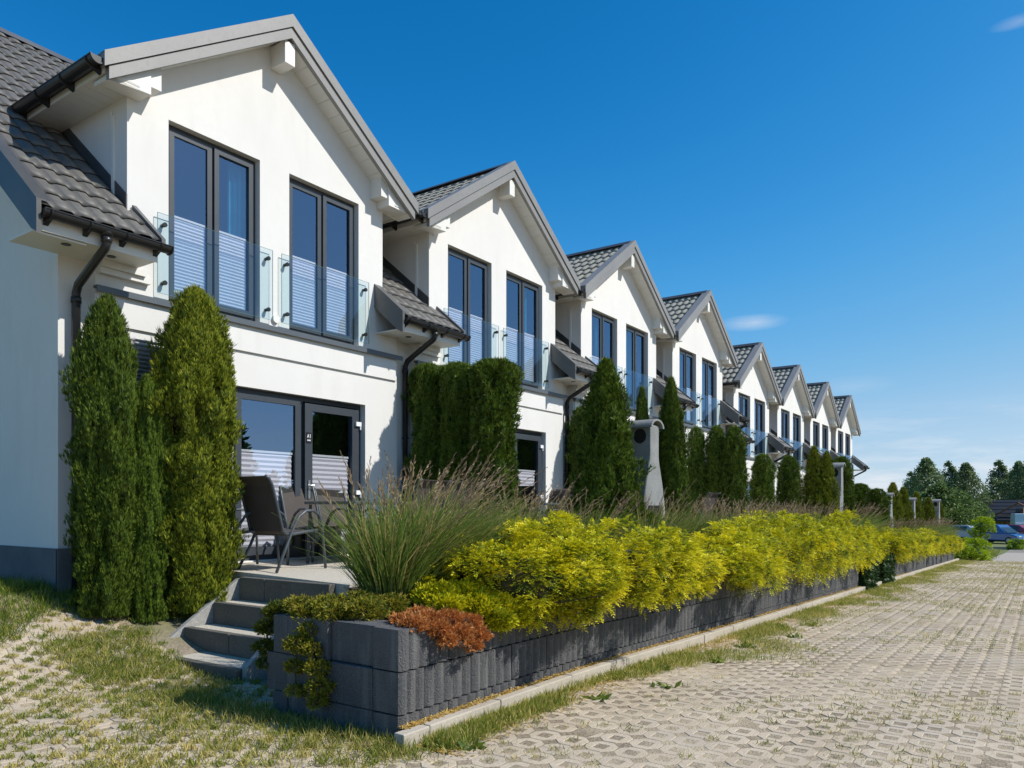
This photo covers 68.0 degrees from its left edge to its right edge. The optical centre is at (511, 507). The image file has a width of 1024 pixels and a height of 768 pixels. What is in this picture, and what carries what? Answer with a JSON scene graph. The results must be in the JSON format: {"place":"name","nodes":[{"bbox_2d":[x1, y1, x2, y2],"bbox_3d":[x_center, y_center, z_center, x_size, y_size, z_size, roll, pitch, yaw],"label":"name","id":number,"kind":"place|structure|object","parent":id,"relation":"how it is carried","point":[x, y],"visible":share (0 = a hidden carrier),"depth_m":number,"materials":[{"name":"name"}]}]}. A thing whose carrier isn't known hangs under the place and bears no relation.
{"place":"outdoors","nodes":[
{"label":"outdoors","id":0,"kind":"place"},
{"bbox_2d":[31,622,203,690],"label":"grass","id":1,"kind":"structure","parent":0,"point":[131,642],"depth_m":6.69,"materials":[{"name":"plant"}]},
{"bbox_2d":[0,589,416,767],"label":"forecourt","id":2,"kind":"structure","parent":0,"point":[111,725],"depth_m":5.41,"materials":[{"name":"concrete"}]},
{"bbox_2d":[0,573,194,645],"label":"grass","id":3,"kind":"structure","parent":2,"relation":"on","point":[11,586],"depth_m":7.29,"materials":[{"name":"plant"}]},
{"bbox_2d":[0,612,311,767],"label":"grass","id":4,"kind":"structure","parent":2,"relation":"on","point":[162,686],"depth_m":5.73,"materials":[{"name":"plant"}]},
{"bbox_2d":[86,681,438,767],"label":"grass","id":5,"kind":"structure","parent":2,"relation":"on","point":[233,708],"depth_m":4.96,"materials":[{"name":"plant"}]},
{"bbox_2d":[278,444,528,612],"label":"reed grass","id":6,"kind":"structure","parent":0,"point":[375,570],"depth_m":5.68,"materials":[{"name":"plant"}]},
{"bbox_2d":[440,480,480,521],"bbox_3d":[-0.876,0.193,9.575,0.850,1.058,0.657,0,0,39],"label":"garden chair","id":7,"kind":"object","parent":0,"point":[457,489],"visible":0.06,"depth_m":9.33,"materials":[{"name":"grey"}]},
{"bbox_2d":[0,0,1023,498],"label":"sky","id":8,"kind":"structure","parent":0,"point":[843,180],"materials":[{"name":"blue"}]},
{"bbox_2d":[495,473,617,534],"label":"reed grass","id":9,"kind":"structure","parent":0,"point":[561,500],"depth_m":8.28,"materials":[{"name":"plant"}]},
{"bbox_2d":[124,541,1023,685],"bbox_3d":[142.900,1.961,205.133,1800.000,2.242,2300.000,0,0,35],"label":"ground","id":10,"kind":"structure","parent":0,"point":[182,644],"depth_m":7.53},
{"bbox_2d":[57,292,142,618],"bbox_3d":[-3.994,-0.435,7.474,0.782,3.409,0.853,0,0,-2],"label":"conifer","id":11,"kind":"object","parent":10,"relation":"on","point":[103,392],"visible":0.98,"depth_m":7.29,"materials":[{"name":"green plant"}]},
{"bbox_2d":[130,373,177,622],"bbox_3d":[-3.678,-0.043,7.663,0.469,2.680,0.512,0,0,24],"label":"conifer","id":12,"kind":"object","parent":10,"relation":"on","point":[149,438],"visible":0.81,"depth_m":7.56,"materials":[{"name":"green plant"}]},
{"bbox_2d":[144,283,249,614],"bbox_3d":[-3.443,-0.558,8.107,1.212,3.701,1.338,0,0,12],"label":"conifer","id":13,"kind":"object","parent":10,"relation":"on","point":[193,372],"visible":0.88,"depth_m":7.83,"materials":[{"name":"green plant"}]},
{"bbox_2d":[0,14,470,593],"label":"terraced house","id":14,"kind":"structure","parent":10,"relation":"on","point":[250,180],"depth_m":9.27,"materials":[{"name":"paint"}]},
{"bbox_2d":[169,125,254,320],"bbox_3d":[-3.631,-3.320,9.080,0.214,2.040,1.210,0,0,35],"label":"window","id":15,"kind":"structure","parent":14,"relation":"in","point":[230,261],"depth_m":9.08,"materials":[{"name":"grey glass"}]},
{"bbox_2d":[233,387,361,560],"bbox_3d":[-2.804,-0.415,10.106,0.205,2.140,2.180,0,0,35],"label":"terrace door","id":16,"kind":"structure","parent":14,"relation":"in","point":[308,467],"depth_m":10.13,"materials":[{"name":"grey glass"}]},
{"bbox_2d":[289,177,353,344],"bbox_3d":[-2.636,-3.320,10.416,0.107,2.040,1.220,0,0,35],"label":"window","id":17,"kind":"structure","parent":14,"relation":"in","point":[331,289],"depth_m":10.40,"materials":[{"name":"grey glass"}]},
{"bbox_2d":[169,577,336,681],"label":"garden steps","id":18,"kind":"structure","parent":10,"relation":"on","point":[223,635],"depth_m":7.45,"materials":[{"name":"concrete"}]},
{"bbox_2d":[229,555,358,595],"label":"terrace","id":19,"kind":"structure","parent":10,"relation":"on","point":[302,570],"depth_m":8.30,"materials":[{"name":"concrete"}]},
{"bbox_2d":[226,508,280,567],"bbox_3d":[-3.168,0.160,8.634,0.850,1.058,0.657,0,0,-41],"label":"garden chair","id":20,"kind":"object","parent":19,"relation":"on","point":[247,530],"visible":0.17,"depth_m":8.66,"materials":[{"name":"grey"}]},
{"bbox_2d":[235,475,326,572],"bbox_3d":[-2.626,0.172,8.559,0.657,1.058,0.850,0,0,31],"label":"garden chair","id":21,"kind":"object","parent":19,"relation":"on","point":[259,501],"visible":0.88,"depth_m":8.35,"materials":[{"name":"grey"}]},
{"bbox_2d":[279,481,351,562],"bbox_3d":[-2.597,0.155,9.880,0.850,1.058,0.657,0,0,38],"label":"garden chair","id":22,"kind":"object","parent":19,"relation":"on","point":[293,505],"visible":0.55,"depth_m":9.94,"materials":[{"name":"grey"}]},
{"bbox_2d":[314,487,381,557],"bbox_3d":[-2.272,0.154,10.381,0.850,1.058,0.657,0,0,34],"label":"garden chair","id":23,"kind":"object","parent":19,"relation":"on","point":[320,495],"visible":0.27,"depth_m":10.48,"materials":[{"name":"grey"}]},
{"bbox_2d":[304,501,410,563],"bbox_3d":[-1.772,0.308,9.668,0.900,0.776,1.450,0,0,35],"label":"garden table","id":24,"kind":"object","parent":19,"relation":"on","point":[309,523],"visible":0.4,"depth_m":9.31,"materials":[{"name":"grey"}]},
{"bbox_2d":[368,478,450,534],"bbox_3d":[-1.224,0.194,9.022,0.850,1.058,0.657,0,0,32],"label":"garden chair","id":25,"kind":"object","parent":19,"relation":"on","point":[430,484],"visible":0.09,"depth_m":8.78,"materials":[{"name":"grey"}]},
{"bbox_2d":[401,361,442,510],"bbox_3d":[-1.321,-0.669,11.624,0.889,3.159,0.870,0,0,17],"label":"conifer","id":26,"kind":"object","parent":19,"relation":"on","point":[424,405],"visible":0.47,"depth_m":11.41,"materials":[{"name":"green plant"}]},
{"bbox_2d":[429,360,474,506],"bbox_3d":[-0.784,-0.649,11.275,0.932,3.116,0.952,0,0,-14],"label":"conifer","id":27,"kind":"object","parent":19,"relation":"on","point":[453,435],"visible":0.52,"depth_m":11.11,"materials":[{"name":"green plant"}]},
{"bbox_2d":[467,355,529,523],"bbox_3d":[-0.224,-0.639,10.982,1.143,3.094,1.119,0,0,-44],"label":"conifer","id":28,"kind":"object","parent":19,"relation":"on","point":[495,384],"visible":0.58,"depth_m":10.71,"materials":[{"name":"green plant"}]},
{"bbox_2d":[564,404,584,488],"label":"conifer","id":29,"kind":"object","parent":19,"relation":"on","point":[572,445],"visible":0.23,"depth_m":15.47,"materials":[{"name":"green plant"}]},
{"bbox_2d":[686,425,707,523],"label":"conifer","id":30,"kind":"object","parent":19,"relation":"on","point":[696,462],"visible":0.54,"depth_m":18.89,"materials":[{"name":"green plant"}]},
{"bbox_2d":[703,425,724,519],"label":"conifer","id":31,"kind":"object","parent":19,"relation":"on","point":[714,448],"visible":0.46,"depth_m":18.77,"materials":[{"name":"green plant"}]},
{"bbox_2d":[716,424,753,519],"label":"conifer","id":32,"kind":"object","parent":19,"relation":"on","point":[735,476],"visible":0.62,"depth_m":18.41,"materials":[{"name":"green plant"}]},
{"bbox_2d":[383,161,597,521],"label":"terraced house","id":33,"kind":"structure","parent":10,"relation":"on","point":[480,258],"depth_m":13.98,"materials":[{"name":"paint"}]},
{"bbox_2d":[448,247,486,365],"bbox_3d":[-0.804,-3.320,13.046,0.107,2.040,1.210,0,0,35],"label":"window","id":34,"kind":"structure","parent":33,"relation":"in","point":[476,347],"depth_m":13.05,"materials":[{"name":"grey glass"}]},
{"bbox_2d":[506,273,537,388],"bbox_3d":[0.104,-3.320,14.442,0.214,2.040,1.220,0,0,35],"label":"window","id":35,"kind":"structure","parent":33,"relation":"in","point":[522,349],"depth_m":14.48,"materials":[{"name":"blue glass"}]},
{"bbox_2d":[515,429,543,521],"bbox_3d":[-0.020,-0.415,14.102,0.205,2.140,2.180,0,0,35],"label":"terrace door","id":36,"kind":"structure","parent":33,"relation":"in","point":[524,474],"depth_m":14.80,"materials":[{"name":"black glass"}]},
{"bbox_2d":[267,560,859,737],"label":"retaining wall","id":37,"kind":"structure","parent":10,"relation":"on","point":[385,676],"depth_m":5.43,"materials":[{"name":"concrete"}]},
{"bbox_2d":[249,598,297,670],"bbox_3d":[-1.728,0.930,5.673,0.303,0.533,0.452,0,0,20],"label":"trailing stonecrop","id":38,"kind":"object","parent":37,"relation":"on","point":[268,612],"visible":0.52,"depth_m":5.54,"materials":[{"name":"green plant"}]},
{"bbox_2d":[859,552,879,589],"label":"ivy","id":39,"kind":"object","parent":37,"relation":"attached to","point":[868,578],"visible":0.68,"depth_m":16.86,"materials":[{"name":"green plant"}]},
{"bbox_2d":[555,240,698,424],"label":"terraced house","id":40,"kind":"structure","parent":10,"relation":"on","point":[615,310],"depth_m":17.69,"materials":[{"name":"paint"}]},
{"bbox_2d":[592,311,613,365],"bbox_3d":[1.936,-3.320,17.072,0.214,2.040,1.210,0,0,35],"label":"window","id":41,"kind":"structure","parent":40,"relation":"in","point":[599,320],"depth_m":17.13,"materials":[{"name":"blue glass"}]},
{"bbox_2d":[626,326,644,411],"bbox_3d":[2.888,-3.320,18.438,0.214,2.040,1.220,0,0,35],"label":"window","id":42,"kind":"structure","parent":40,"relation":"in","point":[630,337],"depth_m":18.42,"materials":[{"name":"blue glass"}]},
{"bbox_2d":[394,558,958,748],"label":"kerb","id":43,"kind":"structure","parent":10,"relation":"on","point":[413,733],"depth_m":6.57,"materials":[{"name":"concrete"}]},
{"bbox_2d":[374,558,1023,767],"bbox_3d":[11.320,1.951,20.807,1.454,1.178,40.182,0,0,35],"label":"grass","id":44,"kind":"structure","parent":10,"relation":"on","point":[473,728],"depth_m":7.44,"materials":[{"name":"plant"}]},
{"bbox_2d":[656,290,749,472],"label":"terraced house","id":45,"kind":"structure","parent":10,"relation":"on","point":[696,354],"depth_m":21.70,"materials":[{"name":"paint"}]},
{"bbox_2d":[679,349,692,424],"bbox_3d":[4.720,-3.320,21.068,0.214,2.040,1.210,0,0,35],"label":"window","id":46,"kind":"structure","parent":45,"relation":"in","point":[688,417],"depth_m":21.22,"materials":[{"name":"blue glass"}]},
{"bbox_2d":[702,359,713,429],"bbox_3d":[5.672,-3.320,22.434,0.214,2.040,1.220,0,0,35],"label":"window","id":47,"kind":"structure","parent":45,"relation":"in","point":[708,402],"depth_m":22.59,"materials":[{"name":"blue glass"}]},
{"bbox_2d":[722,342,796,513],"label":"terraced house","id":48,"kind":"structure","parent":10,"relation":"on","point":[750,390],"depth_m":25.75,"materials":[{"name":"paint"}]},
{"bbox_2d":[754,399,762,457],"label":"window","id":49,"kind":"structure","parent":48,"relation":"in","point":[756,402],"depth_m":26.41,"materials":[{"name":"blue glass"}]},
{"bbox_2d":[769,364,822,499],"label":"terraced house","id":50,"kind":"structure","parent":10,"relation":"on","point":[789,414],"depth_m":29.67,"materials":[{"name":"paint"}]},
{"bbox_2d":[804,382,850,464],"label":"terraced house","id":51,"kind":"structure","parent":10,"relation":"on","point":[819,425],"depth_m":33.57,"materials":[{"name":"paint"}]},
{"bbox_2d":[831,395,869,480],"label":"terraced house","id":52,"kind":"structure","parent":10,"relation":"on","point":[841,440],"depth_m":37.76,"materials":[{"name":"paint"}]},
{"bbox_2d":[892,553,925,576],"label":"retaining wall","id":53,"kind":"structure","parent":10,"relation":"on","point":[905,567],"depth_m":23.29,"materials":[{"name":"concrete"}]},
{"bbox_2d":[877,552,895,583],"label":"ivy","id":54,"kind":"object","parent":53,"relation":"attached to","point":[886,573],"visible":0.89,"depth_m":18.77,"materials":[{"name":"green plant"}]},
{"bbox_2d":[904,457,950,497],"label":"tree","id":55,"kind":"object","parent":10,"relation":"on","point":[926,470],"visible":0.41,"depth_m":95.15,"materials":[{"name":"green plant"}]},
{"bbox_2d":[909,480,984,524],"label":"tree","id":56,"kind":"object","parent":10,"relation":"on","point":[961,514],"visible":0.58,"depth_m":76.65,"materials":[{"name":"green plant"}]},
{"bbox_2d":[948,462,994,505],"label":"tree","id":57,"kind":"object","parent":10,"relation":"on","point":[967,478],"visible":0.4,"depth_m":93.15,"materials":[{"name":"green plant"}]},
{"bbox_2d":[953,537,992,560],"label":"lime shrub","id":58,"kind":"object","parent":10,"relation":"on","point":[973,552],"visible":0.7,"depth_m":36.15,"materials":[{"name":"green plant"}]},
{"bbox_2d":[966,516,996,538],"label":"shrub","id":59,"kind":"object","parent":10,"relation":"on","point":[979,527],"visible":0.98,"depth_m":44.99,"materials":[{"name":"green plant"}]},
{"bbox_2d":[970,500,1023,524],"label":"chalet","id":60,"kind":"object","parent":10,"relation":"on","point":[1002,510],"visible":0.46,"depth_m":90.05,"materials":[{"name":"grey"}]},
{"bbox_2d":[970,524,1023,543],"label":"parked car","id":61,"kind":"object","parent":10,"relation":"on","point":[1005,533],"visible":0.51,"depth_m":65.17,"materials":[{"name":"blue"}]},
{"bbox_2d":[982,459,1012,499],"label":"tree","id":62,"kind":"object","parent":10,"relation":"on","point":[1000,473],"visible":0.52,"depth_m":103.37,"materials":[{"name":"green plant"}]},
{"bbox_2d":[998,461,1023,499],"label":"tree","id":63,"kind":"object","parent":10,"relation":"on","point":[1017,464],"visible":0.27,"depth_m":99.79,"materials":[{"name":"green plant"}]},
{"bbox_2d":[1006,461,1023,499],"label":"tree","id":64,"kind":"object","parent":10,"relation":"on","point":[1020,475],"visible":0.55,"depth_m":96.18,"materials":[{"name":"green plant"}]},
{"bbox_2d":[547,489,675,541],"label":"reed grass","id":65,"kind":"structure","parent":0,"point":[617,534],"depth_m":9.66,"materials":[{"name":"plant"}]},
{"bbox_2d":[368,560,1023,767],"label":"driveway","id":66,"kind":"structure","parent":0,"point":[664,736],"depth_m":5.72,"materials":[{"name":"concrete"}]},
{"bbox_2d":[415,621,822,753],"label":"weeds","id":67,"kind":"object","parent":66,"relation":"on","point":[603,696],"visible":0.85,"depth_m":5.87,"materials":[{"name":"plant"}]},
{"bbox_2d":[398,572,919,758],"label":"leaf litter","id":68,"kind":"object","parent":66,"relation":"on","point":[408,725],"visible":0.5,"depth_m":6.10,"materials":[{"name":"plant"}]},
{"bbox_2d":[655,493,740,540],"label":"reed grass","id":69,"kind":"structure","parent":0,"point":[699,526],"depth_m":11.28,"materials":[{"name":"plant"}]},
{"bbox_2d":[668,494,758,536],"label":"reed grass","id":70,"kind":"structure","parent":0,"point":[722,512],"depth_m":11.54,"materials":[{"name":"plant"}]},
{"bbox_2d":[991,549,1023,561],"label":"path","id":71,"kind":"structure","parent":0,"point":[1014,555],"depth_m":43.34,"materials":[{"name":"concrete"}]},
{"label":"planting bed","id":72,"kind":"structure","parent":0,"visible":0},
{"bbox_2d":[462,484,581,540],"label":"reed grass","id":73,"kind":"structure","parent":72,"relation":"on","point":[536,501],"depth_m":7.76,"materials":[{"name":"plant"}]},
{"bbox_2d":[489,509,639,636],"bbox_3d":[0.401,0.524,6.723,1.448,1.040,2.054,0,0,12],"label":"golden shrub","id":74,"kind":"object","parent":72,"relation":"on","point":[592,546],"visible":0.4,"depth_m":6.29,"materials":[{"name":"yellow plant"}]},
{"bbox_2d":[561,355,668,547],"bbox_3d":[1.375,-0.621,10.912,1.407,3.153,1.428,0,0,43],"label":"conifer","id":75,"kind":"object","parent":72,"relation":"on","point":[605,462],"visible":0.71,"depth_m":10.68,"materials":[{"name":"green plant"}]},
{"bbox_2d":[554,513,709,621],"bbox_3d":[0.925,0.542,7.340,1.932,0.992,1.582,0,0,36],"label":"golden shrub","id":76,"kind":"object","parent":72,"relation":"on","point":[646,570],"visible":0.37,"depth_m":6.99,"materials":[{"name":"yellow plant"}]},
{"bbox_2d":[635,386,648,419],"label":"conifer","id":77,"kind":"object","parent":72,"relation":"on","point":[641,412],"visible":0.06,"depth_m":12.12,"materials":[{"name":"green plant"}]},
{"bbox_2d":[630,419,669,531],"bbox_3d":[1.974,-0.200,11.318,0.600,2.220,0.900,0,0,36],"label":"grill chimney","id":78,"kind":"object","parent":72,"relation":"on","point":[645,434],"visible":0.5,"depth_m":11.18,"materials":[{"name":"concrete"}]},
{"bbox_2d":[597,526,728,611],"bbox_3d":[1.476,0.626,8.034,1.953,0.912,1.571,0,0,-19],"label":"golden shrub","id":79,"kind":"object","parent":72,"relation":"on","point":[717,564],"visible":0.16,"depth_m":7.81,"materials":[{"name":"yellow plant"}]},
{"bbox_2d":[618,480,711,543],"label":"reed grass","id":80,"kind":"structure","parent":72,"relation":"on","point":[669,520],"depth_m":10.53,"materials":[{"name":"plant"}]},
{"bbox_2d":[616,537,726,601],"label":"golden shrub","id":81,"kind":"object","parent":72,"relation":"on","point":[706,559],"visible":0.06,"depth_m":8.26,"materials":[{"name":"yellow plant"}]},
{"bbox_2d":[658,374,695,525],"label":"conifer","id":82,"kind":"object","parent":72,"relation":"on","point":[673,445],"visible":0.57,"depth_m":11.95,"materials":[{"name":"green plant"}]},
{"bbox_2d":[655,529,777,595],"bbox_3d":[2.322,0.674,9.407,1.866,0.833,1.528,0,0,6],"label":"golden shrub","id":83,"kind":"object","parent":72,"relation":"on","point":[744,568],"visible":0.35,"depth_m":9.17,"materials":[{"name":"yellow plant"}]},
{"bbox_2d":[683,519,789,599],"bbox_3d":[2.848,0.653,10.267,1.505,1.035,1.872,0,0,2],"label":"golden shrub","id":84,"kind":"object","parent":72,"relation":"on","point":[752,539],"visible":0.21,"depth_m":9.74,"materials":[{"name":"yellow plant"}]},
{"bbox_2d":[697,495,798,532],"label":"reed grass","id":85,"kind":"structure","parent":72,"relation":"on","point":[744,513],"depth_m":12.27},
{"bbox_2d":[702,515,808,598],"bbox_3d":[3.346,0.687,10.845,1.698,1.179,2.042,0,0,12],"label":"golden shrub","id":86,"kind":"object","parent":72,"relation":"on","point":[745,524],"visible":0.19,"depth_m":10.65,"materials":[{"name":"yellow plant"}]},
{"bbox_2d":[741,522,821,587],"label":"golden shrub","id":87,"kind":"object","parent":72,"relation":"on","point":[796,542],"visible":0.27,"depth_m":11.49,"materials":[{"name":"yellow plant"}]},
{"bbox_2d":[742,509,847,589],"bbox_3d":[4.430,0.685,12.459,2.029,1.359,1.687,0,0,3],"label":"golden shrub","id":88,"kind":"object","parent":72,"relation":"on","point":[803,529],"visible":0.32,"depth_m":12.25,"materials":[{"name":"yellow plant"}]},
{"bbox_2d":[797,445,827,519],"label":"conifer","id":89,"kind":"object","parent":72,"relation":"on","point":[812,484],"visible":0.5,"depth_m":18.42,"materials":[{"name":"green plant"}]},
{"bbox_2d":[769,523,856,586],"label":"golden shrub","id":90,"kind":"object","parent":72,"relation":"on","point":[844,554],"visible":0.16,"depth_m":13.06,"materials":[{"name":"yellow plant"}]},
{"bbox_2d":[781,513,857,579],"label":"golden shrub","id":91,"kind":"object","parent":72,"relation":"on","point":[848,532],"visible":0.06,"depth_m":13.97,"materials":[{"name":"yellow plant"}]},
{"bbox_2d":[817,450,841,515],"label":"conifer","id":92,"kind":"object","parent":72,"relation":"on","point":[831,485],"visible":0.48,"depth_m":18.35,"materials":[{"name":"green plant"}]},
{"bbox_2d":[833,462,845,520],"bbox_3d":[8.268,0.004,19.427,0.600,2.321,0.900,0,0,33],"label":"grill chimney","id":93,"kind":"object","parent":72,"relation":"on","point":[838,469],"visible":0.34,"depth_m":19.24,"materials":[{"name":"concrete"}]},
{"bbox_2d":[833,455,856,521],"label":"conifer","id":94,"kind":"object","parent":72,"relation":"on","point":[848,488],"visible":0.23,"depth_m":19.51,"materials":[{"name":"green plant"}]},
{"bbox_2d":[810,509,883,579],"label":"golden shrub","id":95,"kind":"object","parent":72,"relation":"on","point":[845,515],"visible":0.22,"depth_m":15.56,"materials":[{"name":"yellow plant"}]},
{"bbox_2d":[859,487,893,528],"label":"conifer","id":96,"kind":"object","parent":72,"relation":"on","point":[878,497],"visible":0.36,"depth_m":23.62,"materials":[{"name":"green plant"}]},
{"bbox_2d":[886,482,906,529],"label":"conifer","id":97,"kind":"object","parent":72,"relation":"on","point":[898,509],"visible":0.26,"depth_m":26.05,"materials":[{"name":"green plant"}]},
{"bbox_2d":[876,530,917,563],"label":"golden shrub","id":98,"kind":"object","parent":72,"relation":"on","point":[899,545],"visible":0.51,"depth_m":19.74,"materials":[{"name":"yellow plant"}]},
{"bbox_2d":[878,526,923,563],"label":"golden shrub","id":99,"kind":"object","parent":72,"relation":"on","point":[913,549],"visible":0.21,"depth_m":20.80,"materials":[{"name":"yellow plant"}]},
{"bbox_2d":[899,486,919,529],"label":"conifer","id":100,"kind":"object","parent":72,"relation":"on","point":[907,506],"visible":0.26,"depth_m":28.24,"materials":[{"name":"green plant"}]},
{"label":"planting bed","id":101,"kind":"structure","parent":0,"visible":0},
{"bbox_2d":[280,589,411,711],"bbox_3d":[-1.207,0.974,5.332,0.961,0.789,0.669,0,0,4],"label":"trailing stonecrop","id":102,"kind":"object","parent":101,"relation":"on","point":[356,604],"visible":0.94,"depth_m":5.22,"materials":[{"name":"green plant"}]},
{"bbox_2d":[299,439,566,582],"bbox_3d":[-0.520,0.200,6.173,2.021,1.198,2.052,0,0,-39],"label":"reed grass","id":103,"kind":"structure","parent":101,"relation":"on","point":[477,493],"depth_m":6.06,"materials":[{"name":"plant"}]},
{"bbox_2d":[387,604,493,653],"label":"creeping juniper","id":104,"kind":"object","parent":101,"relation":"on","point":[423,616],"visible":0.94,"depth_m":5.11,"materials":[{"name":"orange plant"}]},
{"bbox_2d":[410,577,536,632],"bbox_3d":[-0.258,0.714,5.651,0.991,0.417,0.585,0,0,-20],"label":"creeping juniper","id":105,"kind":"object","parent":101,"relation":"on","point":[504,615],"visible":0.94,"depth_m":5.51,"materials":[{"name":"plant"}]},
{"bbox_2d":[405,516,633,640],"bbox_3d":[0.064,0.551,6.018,1.809,0.978,1.455,0,0,15],"label":"golden shrub","id":106,"kind":"object","parent":101,"relation":"on","point":[537,588],"visible":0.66,"depth_m":5.80,"materials":[{"name":"yellow plant"}]},
{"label":"lower terrace","id":107,"kind":"structure","parent":0,"visible":0},
{"bbox_2d":[747,452,778,519],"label":"conifer","id":108,"kind":"object","parent":107,"relation":"on","point":[763,477],"visible":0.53,"depth_m":23.08,"materials":[{"name":"green plant"}]},
{"bbox_2d":[774,455,803,517],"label":"conifer","id":109,"kind":"object","parent":107,"relation":"on","point":[789,477],"visible":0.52,"depth_m":23.93,"materials":[{"name":"green plant"}]},
{"bbox_2d":[849,483,869,517],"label":"conifer","id":110,"kind":"object","parent":107,"relation":"on","point":[862,490],"visible":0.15,"depth_m":28.21,"materials":[{"name":"green plant"}]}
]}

